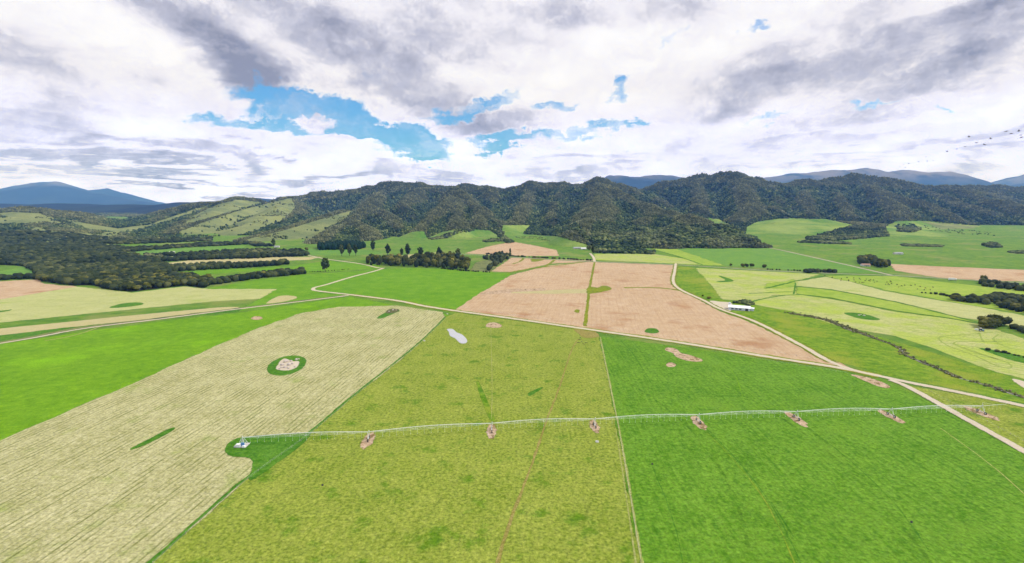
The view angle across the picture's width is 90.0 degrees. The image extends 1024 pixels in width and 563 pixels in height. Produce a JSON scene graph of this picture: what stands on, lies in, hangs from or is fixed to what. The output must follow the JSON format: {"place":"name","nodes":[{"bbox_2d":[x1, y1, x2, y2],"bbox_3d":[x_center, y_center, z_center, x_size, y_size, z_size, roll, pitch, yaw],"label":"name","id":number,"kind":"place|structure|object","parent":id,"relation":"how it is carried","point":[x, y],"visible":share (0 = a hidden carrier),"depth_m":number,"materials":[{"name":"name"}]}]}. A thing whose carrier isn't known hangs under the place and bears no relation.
{"place":"outdoors","nodes":[
{"label":"outdoors","id":0,"kind":"place"},
{"bbox_2d":[0,279,76,298],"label":"tilled field","id":1,"kind":"structure","parent":0,"point":[13,288],"depth_m":722.37,"materials":[{"name":"soil"}]},
{"bbox_2d":[0,186,157,204],"bbox_3d":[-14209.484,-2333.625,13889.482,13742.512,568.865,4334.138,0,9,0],"label":"mountains","id":2,"kind":"structure","parent":0,"point":[40,195],"depth_m":14026.21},
{"bbox_2d":[0,181,165,203],"bbox_3d":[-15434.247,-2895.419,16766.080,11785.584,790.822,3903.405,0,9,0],"label":"mountains","id":3,"kind":"structure","parent":0,"point":[108,191],"depth_m":16980.88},
{"bbox_2d":[0,201,215,213],"bbox_3d":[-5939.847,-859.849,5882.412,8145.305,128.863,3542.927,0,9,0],"label":"mountains","id":4,"kind":"structure","parent":0,"point":[124,208],"depth_m":5686.17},
{"bbox_2d":[6,264,210,291],"bbox_3d":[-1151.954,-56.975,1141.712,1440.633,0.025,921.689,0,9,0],"label":"scrub floor","id":5,"kind":"structure","parent":0,"point":[140,289],"depth_m":722.79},
{"bbox_2d":[0,233,137,272],"bbox_3d":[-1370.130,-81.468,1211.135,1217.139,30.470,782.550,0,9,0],"label":"woodland","id":6,"kind":"object","parent":5,"relation":"on","point":[37,255],"visible":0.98,"depth_m":1086.25,"materials":[{"name":"plant"}]},
{"bbox_2d":[0,286,276,322],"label":"hay field","id":7,"kind":"structure","parent":0,"point":[68,302],"depth_m":634.02,"materials":[{"name":"plant"}]},
{"bbox_2d":[110,302,142,307],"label":"grass patch","id":8,"kind":"object","parent":7,"relation":"on","point":[127,304],"visible":1,"depth_m":602.94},
{"bbox_2d":[0,295,348,343],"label":"gravel road","id":9,"kind":"structure","parent":0,"point":[162,318],"depth_m":525.77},
{"bbox_2d":[0,305,444,562],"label":"hay field","id":10,"kind":"structure","parent":0,"point":[83,483],"depth_m":267.77,"materials":[{"name":"plant"}]},
{"bbox_2d":[130,427,174,449],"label":"grass patch","id":11,"kind":"object","parent":10,"relation":"on","point":[159,435],"visible":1,"depth_m":261.99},
{"bbox_2d":[225,433,310,479],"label":"grass patch","id":12,"kind":"object","parent":10,"relation":"on","point":[257,451],"visible":0.89,"depth_m":250.37,"materials":[{"name":"plant"}]},
{"bbox_2d":[267,355,306,375],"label":"grass patch","id":13,"kind":"object","parent":10,"relation":"on","point":[272,369],"visible":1,"depth_m":376.32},
{"bbox_2d":[276,359,298,370],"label":"soil patch","id":14,"kind":"object","parent":13,"relation":"on","point":[291,366],"visible":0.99,"depth_m":378.42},
{"bbox_2d":[470,259,506,271],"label":"rough ground","id":15,"kind":"structure","parent":0,"point":[481,266],"depth_m":956.09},
{"bbox_2d":[0,216,1023,508],"bbox_3d":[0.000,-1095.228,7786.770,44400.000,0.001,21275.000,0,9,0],"label":"ground","id":16,"kind":"structure","parent":0,"point":[966,248],"depth_m":1090.98,"materials":[{"name":"plant"}]},
{"bbox_2d":[0,267,31,274],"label":"pasture","id":17,"kind":"structure","parent":16,"relation":"on","point":[23,270],"depth_m":887.78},
{"bbox_2d":[0,272,34,279],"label":"woodland","id":18,"kind":"object","parent":16,"relation":"on","point":[20,275],"visible":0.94,"depth_m":798.14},
{"bbox_2d":[0,229,212,243],"bbox_3d":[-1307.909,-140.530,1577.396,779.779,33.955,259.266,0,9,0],"label":"woodland","id":19,"kind":"object","parent":16,"relation":"on","point":[70,237],"visible":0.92,"depth_m":1557.09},
{"bbox_2d":[0,307,237,334],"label":"straw strip","id":20,"kind":"object","parent":16,"relation":"on","point":[16,330],"visible":1,"depth_m":517.70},
{"bbox_2d":[0,309,238,340],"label":"grass strip","id":21,"kind":"object","parent":16,"relation":"on","point":[14,336],"depth_m":474.38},
{"bbox_2d":[0,295,344,342],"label":"grass verge","id":22,"kind":"object","parent":16,"relation":"on","point":[150,319],"depth_m":521.55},
{"bbox_2d":[136,245,246,253],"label":"field strip","id":23,"kind":"object","parent":16,"relation":"on","point":[199,248],"visible":0.61,"depth_m":1294.68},
{"bbox_2d":[118,241,274,251],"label":"woodland","id":24,"kind":"object","parent":16,"relation":"on","point":[172,245],"visible":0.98,"depth_m":1376.89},
{"bbox_2d":[0,297,447,439],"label":"pasture","id":25,"kind":"structure","parent":16,"relation":"on","point":[41,380],"depth_m":401.00,"materials":[{"name":"plant"}]},
{"bbox_2d":[143,247,304,255],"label":"woodland","id":26,"kind":"object","parent":16,"relation":"on","point":[235,250],"visible":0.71,"depth_m":1187.37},
{"bbox_2d":[170,257,316,263],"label":"field strip","id":27,"kind":"object","parent":16,"relation":"on","point":[258,259],"visible":0.55,"depth_m":1071.46,"materials":[{"name":"plant"}]},
{"bbox_2d":[267,295,296,303],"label":"hay patch","id":28,"kind":"object","parent":16,"relation":"on","point":[283,298],"visible":1,"depth_m":640.24,"materials":[{"name":"plant"}]},
{"bbox_2d":[193,261,381,274],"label":"field strip","id":29,"kind":"object","parent":16,"relation":"on","point":[316,266],"visible":0.73,"depth_m":927.53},
{"bbox_2d":[320,257,329,269],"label":"pine tree","id":30,"kind":"object","parent":29,"relation":"on","point":[325,263],"visible":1,"depth_m":879.02,"materials":[{"name":"green plant"}]},
{"bbox_2d":[207,268,379,310],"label":"pasture","id":31,"kind":"structure","parent":16,"relation":"on","point":[299,287],"depth_m":739.88,"materials":[{"name":"plant"}]},
{"bbox_2d":[146,317,445,562],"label":"grass verge","id":32,"kind":"object","parent":16,"relation":"on","point":[158,554],"depth_m":230.75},
{"bbox_2d":[287,249,382,255],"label":"field strip","id":33,"kind":"object","parent":16,"relation":"on","point":[335,252],"visible":0.48,"depth_m":1218.62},
{"bbox_2d":[317,240,365,249],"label":"shelterbelt","id":34,"kind":"object","parent":16,"relation":"on","point":[330,245],"visible":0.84,"depth_m":1293.63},
{"bbox_2d":[154,313,639,562],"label":"pasture","id":35,"kind":"structure","parent":16,"relation":"on","point":[435,493],"depth_m":227.60,"materials":[{"name":"plant"}]},
{"bbox_2d":[152,331,431,562],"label":"fence","id":36,"kind":"object","parent":35,"relation":"on","point":[269,461],"visible":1,"depth_m":230.16,"materials":[{"name":"metal"}]},
{"bbox_2d":[360,432,374,448],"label":"soil patch","id":37,"kind":"object","parent":35,"relation":"on","point":[364,443],"visible":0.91,"depth_m":258.68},
{"bbox_2d":[447,329,466,343],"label":"puddle","id":38,"kind":"object","parent":35,"relation":"on","point":[459,337],"visible":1,"depth_m":459.64,"materials":[{"name":"grey liquid"}]},
{"bbox_2d":[476,381,494,420],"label":"grass patch","id":39,"kind":"object","parent":35,"relation":"on","point":[484,401],"visible":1,"depth_m":308.89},
{"bbox_2d":[486,424,496,438],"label":"soil patch","id":40,"kind":"object","parent":35,"relation":"on","point":[490,434],"visible":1,"depth_m":269.92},
{"bbox_2d":[486,322,501,327],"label":"soil patch","id":41,"kind":"object","parent":35,"relation":"on","point":[493,325],"visible":1,"depth_m":500.66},
{"bbox_2d":[574,329,598,337],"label":"grass patch","id":42,"kind":"object","parent":35,"relation":"on","point":[587,334],"visible":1,"depth_m":470.32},
{"bbox_2d":[589,420,599,432],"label":"soil patch","id":43,"kind":"object","parent":35,"relation":"on","point":[594,429],"visible":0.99,"depth_m":275.92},
{"bbox_2d":[315,268,510,308],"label":"pasture","id":44,"kind":"structure","parent":16,"relation":"on","point":[448,288],"depth_m":739.75,"materials":[{"name":"plant"}]},
{"bbox_2d":[428,228,475,239],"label":"scrub","id":45,"kind":"object","parent":16,"relation":"on","point":[444,235],"visible":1,"depth_m":1703.31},
{"bbox_2d":[482,238,503,241],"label":"scrub","id":46,"kind":"object","parent":16,"relation":"on","point":[493,240],"visible":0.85,"depth_m":1564.09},
{"bbox_2d":[497,230,514,242],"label":"scrub","id":47,"kind":"object","parent":16,"relation":"on","point":[505,239],"visible":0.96,"depth_m":1623.74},
{"bbox_2d":[34,250,1023,332],"bbox_3d":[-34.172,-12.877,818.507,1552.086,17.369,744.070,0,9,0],"label":"woodland","id":48,"kind":"object","parent":16,"relation":"on","point":[150,265],"visible":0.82,"depth_m":854.98,"materials":[{"name":"plant"}]},
{"bbox_2d":[486,253,591,260],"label":"hedge","id":49,"kind":"object","parent":16,"relation":"on","point":[545,257],"visible":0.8,"depth_m":1092.57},
{"bbox_2d":[350,294,881,377],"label":"grass verge","id":50,"kind":"object","parent":16,"relation":"on","point":[636,337],"depth_m":456.33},
{"bbox_2d":[594,254,697,264],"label":"pasture","id":51,"kind":"structure","parent":16,"relation":"on","point":[654,258],"depth_m":1090.26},
{"bbox_2d":[656,249,723,265],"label":"field strip","id":52,"kind":"object","parent":16,"relation":"on","point":[691,257],"visible":0.96,"depth_m":1129.71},
{"bbox_2d":[455,253,1012,282],"bbox_3d":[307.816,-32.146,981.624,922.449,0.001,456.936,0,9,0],"label":"grass verge","id":53,"kind":"object","parent":16,"relation":"on","point":[744,269],"depth_m":912.82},
{"bbox_2d":[669,263,837,362],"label":"grass verge","id":54,"kind":"object","parent":16,"relation":"on","point":[806,350],"depth_m":508.72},
{"bbox_2d":[677,248,877,272],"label":"pasture","id":55,"kind":"structure","parent":16,"relation":"on","point":[768,257],"depth_m":1071.37,"materials":[{"name":"plant"}]},
{"bbox_2d":[764,279,794,288],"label":"pasture","id":56,"kind":"structure","parent":16,"relation":"on","point":[792,284],"depth_m":748.35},
{"bbox_2d":[599,336,1023,562],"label":"pasture","id":57,"kind":"structure","parent":16,"relation":"on","point":[954,499],"depth_m":232.67,"materials":[{"name":"plant"}]},
{"bbox_2d":[234,402,1006,447],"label":"pivot irrigator","id":58,"kind":"object","parent":57,"relation":"on","point":[241,444],"visible":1,"depth_m":275.89,"materials":[{"name":"metal"}]},
{"bbox_2d":[652,467,682,562],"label":"wheel rut","id":59,"kind":"structure","parent":57,"relation":"on","point":[670,513],"depth_m":198.34,"materials":[{"name":"green plant"}]},
{"bbox_2d":[665,348,702,361],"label":"soil patch","id":60,"kind":"object","parent":57,"relation":"on","point":[676,352],"visible":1,"depth_m":400.54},
{"bbox_2d":[691,416,706,429],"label":"soil patch","id":61,"kind":"object","parent":57,"relation":"on","point":[702,425],"visible":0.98,"depth_m":279.66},
{"bbox_2d":[705,431,794,562],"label":"wheel rut","id":62,"kind":"structure","parent":57,"relation":"on","point":[762,497],"depth_m":209.74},
{"bbox_2d":[708,430,800,562],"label":"wheel rut","id":63,"kind":"structure","parent":57,"relation":"on","point":[768,500],"depth_m":203.22,"materials":[{"name":"green plant"}]},
{"bbox_2d":[784,412,807,426],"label":"soil patch","id":64,"kind":"object","parent":57,"relation":"on","point":[801,422],"visible":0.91,"depth_m":284.78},
{"bbox_2d":[807,427,928,549],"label":"wheel rut","id":65,"kind":"structure","parent":57,"relation":"on","point":[881,490],"depth_m":212.61,"materials":[{"name":"green plant"}]},
{"bbox_2d":[851,374,889,387],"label":"soil patch","id":66,"kind":"object","parent":57,"relation":"on","point":[875,382],"visible":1,"depth_m":344.90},
{"bbox_2d":[877,409,905,422],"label":"soil patch","id":67,"kind":"object","parent":57,"relation":"on","point":[897,419],"visible":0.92,"depth_m":288.75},
{"bbox_2d":[940,428,1023,493],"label":"wheel rut","id":68,"kind":"structure","parent":57,"relation":"on","point":[986,461],"depth_m":236.05,"materials":[{"name":"green plant"}]},
{"bbox_2d":[797,240,851,243],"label":"scrub","id":69,"kind":"object","parent":16,"relation":"on","point":[822,242],"visible":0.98,"depth_m":1493.56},
{"bbox_2d":[805,230,889,240],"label":"scrub","id":70,"kind":"object","parent":16,"relation":"on","point":[860,235],"visible":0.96,"depth_m":1695.92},
{"bbox_2d":[676,266,1023,402],"bbox_3d":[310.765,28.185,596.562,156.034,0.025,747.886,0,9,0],"label":"pasture","id":71,"kind":"structure","parent":16,"relation":"on","point":[838,344],"depth_m":411.59,"materials":[{"name":"plant"}]},
{"bbox_2d":[710,301,731,310],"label":"soil patch","id":72,"kind":"object","parent":71,"relation":"on","point":[723,305],"visible":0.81,"depth_m":602.74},
{"bbox_2d":[728,305,754,310],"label":"milking shed","id":73,"kind":"structure","parent":72,"relation":"on","point":[740,307],"depth_m":570.03,"materials":[{"name":"white metal"}]},
{"bbox_2d":[732,299,754,305],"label":"hedge","id":74,"kind":"object","parent":71,"relation":"on","point":[747,302],"visible":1,"depth_m":607.99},
{"bbox_2d":[784,311,866,333],"bbox_3d":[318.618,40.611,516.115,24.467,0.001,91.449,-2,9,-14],"label":"reed bed","id":75,"kind":"object","parent":71,"relation":"on","point":[834,322],"visible":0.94,"depth_m":517.35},
{"bbox_2d":[858,332,965,379],"bbox_3d":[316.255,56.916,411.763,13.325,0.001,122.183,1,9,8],"label":"reed bed","id":76,"kind":"object","parent":71,"relation":"on","point":[908,355],"visible":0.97,"depth_m":401.83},
{"bbox_2d":[969,380,1023,397],"bbox_3d":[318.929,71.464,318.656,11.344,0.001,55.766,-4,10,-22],"label":"reed bed","id":77,"kind":"object","parent":71,"relation":"on","point":[1009,392],"visible":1,"depth_m":326.75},
{"bbox_2d":[801,286,977,322],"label":"grass strip","id":78,"kind":"object","parent":16,"relation":"on","point":[906,304],"depth_m":599.84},
{"bbox_2d":[900,243,944,246],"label":"scrub","id":79,"kind":"object","parent":16,"relation":"on","point":[920,245],"visible":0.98,"depth_m":1384.24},
{"bbox_2d":[828,276,1023,312],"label":"pasture","id":80,"kind":"structure","parent":16,"relation":"on","point":[947,288],"depth_m":722.49,"materials":[{"name":"plant"}]},
{"bbox_2d":[911,386,1023,447],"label":"pasture","id":81,"kind":"structure","parent":16,"relation":"on","point":[1011,418],"depth_m":294.47,"materials":[{"name":"plant"}]},
{"bbox_2d":[964,406,999,420],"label":"soil patch","id":82,"kind":"object","parent":81,"relation":"on","point":[982,413],"visible":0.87,"depth_m":292.84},
{"bbox_2d":[981,241,1002,247],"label":"scrub","id":83,"kind":"object","parent":16,"relation":"on","point":[990,244],"visible":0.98,"depth_m":1367.67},
{"bbox_2d":[1003,316,1012,325],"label":"tree","id":84,"kind":"object","parent":16,"relation":"on","point":[1008,319],"visible":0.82,"depth_m":497.21,"materials":[{"name":"green plant"}]},
{"bbox_2d":[0,172,1023,256],"bbox_3d":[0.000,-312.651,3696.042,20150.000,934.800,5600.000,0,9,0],"label":"hills","id":85,"kind":"structure","parent":0,"point":[799,226],"depth_m":2377.32,"materials":[{"name":"plant"}]},
{"bbox_2d":[0,212,872,256],"bbox_3d":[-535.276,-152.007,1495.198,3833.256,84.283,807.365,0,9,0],"label":"forest","id":86,"kind":"object","parent":85,"relation":"on","point":[344,234],"visible":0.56,"depth_m":1744.00,"materials":[{"name":"plant"}]},
{"bbox_2d":[0,171,1023,233],"bbox_3d":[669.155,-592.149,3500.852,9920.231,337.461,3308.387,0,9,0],"label":"forest","id":87,"kind":"object","parent":85,"relation":"on","point":[310,212],"visible":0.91,"depth_m":2752.12,"materials":[{"name":"plant"}]},
{"bbox_2d":[541,222,655,253],"bbox_3d":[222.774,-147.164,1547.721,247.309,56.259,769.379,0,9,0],"label":"woodland","id":88,"kind":"object","parent":85,"relation":"on","point":[604,249],"visible":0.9,"depth_m":1258.98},
{"bbox_2d":[591,221,760,247],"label":"woodland","id":89,"kind":"object","parent":85,"relation":"on","point":[704,234],"visible":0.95,"depth_m":1433.60,"materials":[{"name":"plant"}]},
{"bbox_2d":[894,223,921,232],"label":"scrub","id":90,"kind":"object","parent":85,"relation":"on","point":[911,227],"visible":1,"depth_m":2024.24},
{"bbox_2d":[0,0,1023,202],"label":"sky","id":91,"kind":"structure","parent":0,"point":[165,101],"materials":[{"name":"white"}]},
{"bbox_2d":[467,242,558,255],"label":"tilled field","id":92,"kind":"structure","parent":0,"point":[520,249],"depth_m":1268.26,"materials":[{"name":"soil"}]},
{"bbox_2d":[495,339,577,562],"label":"cattle track","id":93,"kind":"structure","parent":0,"point":[498,559],"depth_m":216.73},
{"bbox_2d":[492,258,592,271],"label":"tilled field","id":94,"kind":"structure","parent":0,"point":[510,266],"depth_m":1002.08,"materials":[{"name":"soil"}]},
{"bbox_2d":[600,337,643,562],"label":"fence track","id":95,"kind":"structure","parent":0,"point":[633,511],"depth_m":229.93,"materials":[{"name":"green soil"}]},
{"bbox_2d":[615,428,636,562],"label":"fence track","id":96,"kind":"structure","parent":0,"point":[634,553],"depth_m":204.55,"materials":[{"name":"beige soil"}]},
{"bbox_2d":[604,175,682,188],"bbox_3d":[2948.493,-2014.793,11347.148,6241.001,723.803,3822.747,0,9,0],"label":"mountains","id":97,"kind":"structure","parent":0,"point":[643,182],"depth_m":11327.90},
{"bbox_2d":[456,262,852,368],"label":"tilled field","id":98,"kind":"structure","parent":0,"point":[670,313],"depth_m":586.17,"materials":[{"name":"soil"}]},
{"bbox_2d":[481,288,544,294],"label":"soil band","id":99,"kind":"object","parent":98,"relation":"on","point":[511,290],"visible":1,"depth_m":697.84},
{"bbox_2d":[511,289,586,293],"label":"stubble band","id":100,"kind":"object","parent":98,"relation":"on","point":[563,291],"visible":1,"depth_m":690.03,"materials":[{"name":"soil"}]},
{"bbox_2d":[583,262,594,325],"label":"grass strip","id":101,"kind":"object","parent":98,"relation":"on","point":[587,308],"depth_m":614.67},
{"bbox_2d":[586,286,611,293],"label":"grass patch","id":102,"kind":"object","parent":98,"relation":"on","point":[590,290],"visible":1,"depth_m":705.36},
{"bbox_2d":[623,287,694,293],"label":"grass strip","id":103,"kind":"object","parent":98,"relation":"on","point":[655,287],"depth_m":721.89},
{"bbox_2d":[311,268,1023,406],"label":"gravel road","id":104,"kind":"structure","parent":0,"point":[930,386],"depth_m":421.97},
{"bbox_2d":[467,254,1023,282],"bbox_3d":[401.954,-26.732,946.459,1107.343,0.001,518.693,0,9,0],"label":"public road","id":105,"kind":"structure","parent":0,"point":[754,269],"depth_m":912.21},
{"bbox_2d":[696,268,819,300],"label":"hay field","id":106,"kind":"structure","parent":0,"point":[743,284],"depth_m":776.55,"materials":[{"name":"plant"}]},
{"bbox_2d":[671,263,862,371],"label":"gravel road","id":107,"kind":"structure","parent":0,"point":[771,329],"depth_m":484.53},
{"bbox_2d":[772,248,893,275],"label":"public road","id":108,"kind":"structure","parent":0,"point":[837,262],"depth_m":1000.24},
{"bbox_2d":[753,294,974,322],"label":"grass strip","id":109,"kind":"object","parent":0,"point":[863,304],"depth_m":602.69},
{"bbox_2d":[754,295,1023,378],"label":"hay field","id":110,"kind":"structure","parent":0,"point":[928,331],"depth_m":489.16,"materials":[{"name":"plant"}]},
{"bbox_2d":[844,312,879,319],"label":"grass patch","id":111,"kind":"object","parent":110,"relation":"on","point":[858,315],"visible":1,"depth_m":539.98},
{"bbox_2d":[978,320,988,327],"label":"tree","id":112,"kind":"object","parent":110,"relation":"on","point":[982,323],"visible":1,"depth_m":488.91,"materials":[{"name":"green plant"}]},
{"bbox_2d":[980,348,1023,362],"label":"grass patch","id":113,"kind":"object","parent":110,"relation":"on","point":[1012,357],"visible":0.89,"depth_m":400.63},
{"bbox_2d":[985,347,1023,357],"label":"hedge","id":114,"kind":"object","parent":113,"relation":"on","point":[996,350],"visible":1,"depth_m":410.80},
{"bbox_2d":[763,168,1023,186],"bbox_3d":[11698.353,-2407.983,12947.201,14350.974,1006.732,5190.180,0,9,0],"label":"mountains","id":115,"kind":"structure","parent":0,"point":[936,178],"depth_m":12883.22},
{"bbox_2d":[796,277,1023,324],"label":"hay field","id":116,"kind":"structure","parent":0,"point":[962,310],"depth_m":627.51,"materials":[{"name":"plant"}]},
{"bbox_2d":[796,287,972,321],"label":"hay strip","id":117,"kind":"object","parent":116,"relation":"on","point":[876,302],"visible":0.98,"depth_m":627.46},
{"bbox_2d":[889,379,1023,452],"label":"gravel road","id":118,"kind":"structure","parent":0,"point":[985,429],"depth_m":285.76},
{"bbox_2d":[891,264,1023,281],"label":"tilled field","id":119,"kind":"structure","parent":0,"point":[975,273],"depth_m":874.98,"materials":[{"name":"soil"}]},
{"bbox_2d":[953,341,993,357],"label":"mower track","id":120,"kind":"structure","parent":0,"point":[972,341],"depth_m":443.44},
{"bbox_2d":[938,332,1021,367],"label":"mower track","id":121,"kind":"structure","parent":0,"point":[975,351],"depth_m":418.07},
{"bbox_2d":[991,174,1023,185],"bbox_3d":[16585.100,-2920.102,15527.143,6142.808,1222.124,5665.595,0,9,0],"label":"mountains","id":122,"kind":"structure","parent":0,"point":[1013,180],"depth_m":15971.67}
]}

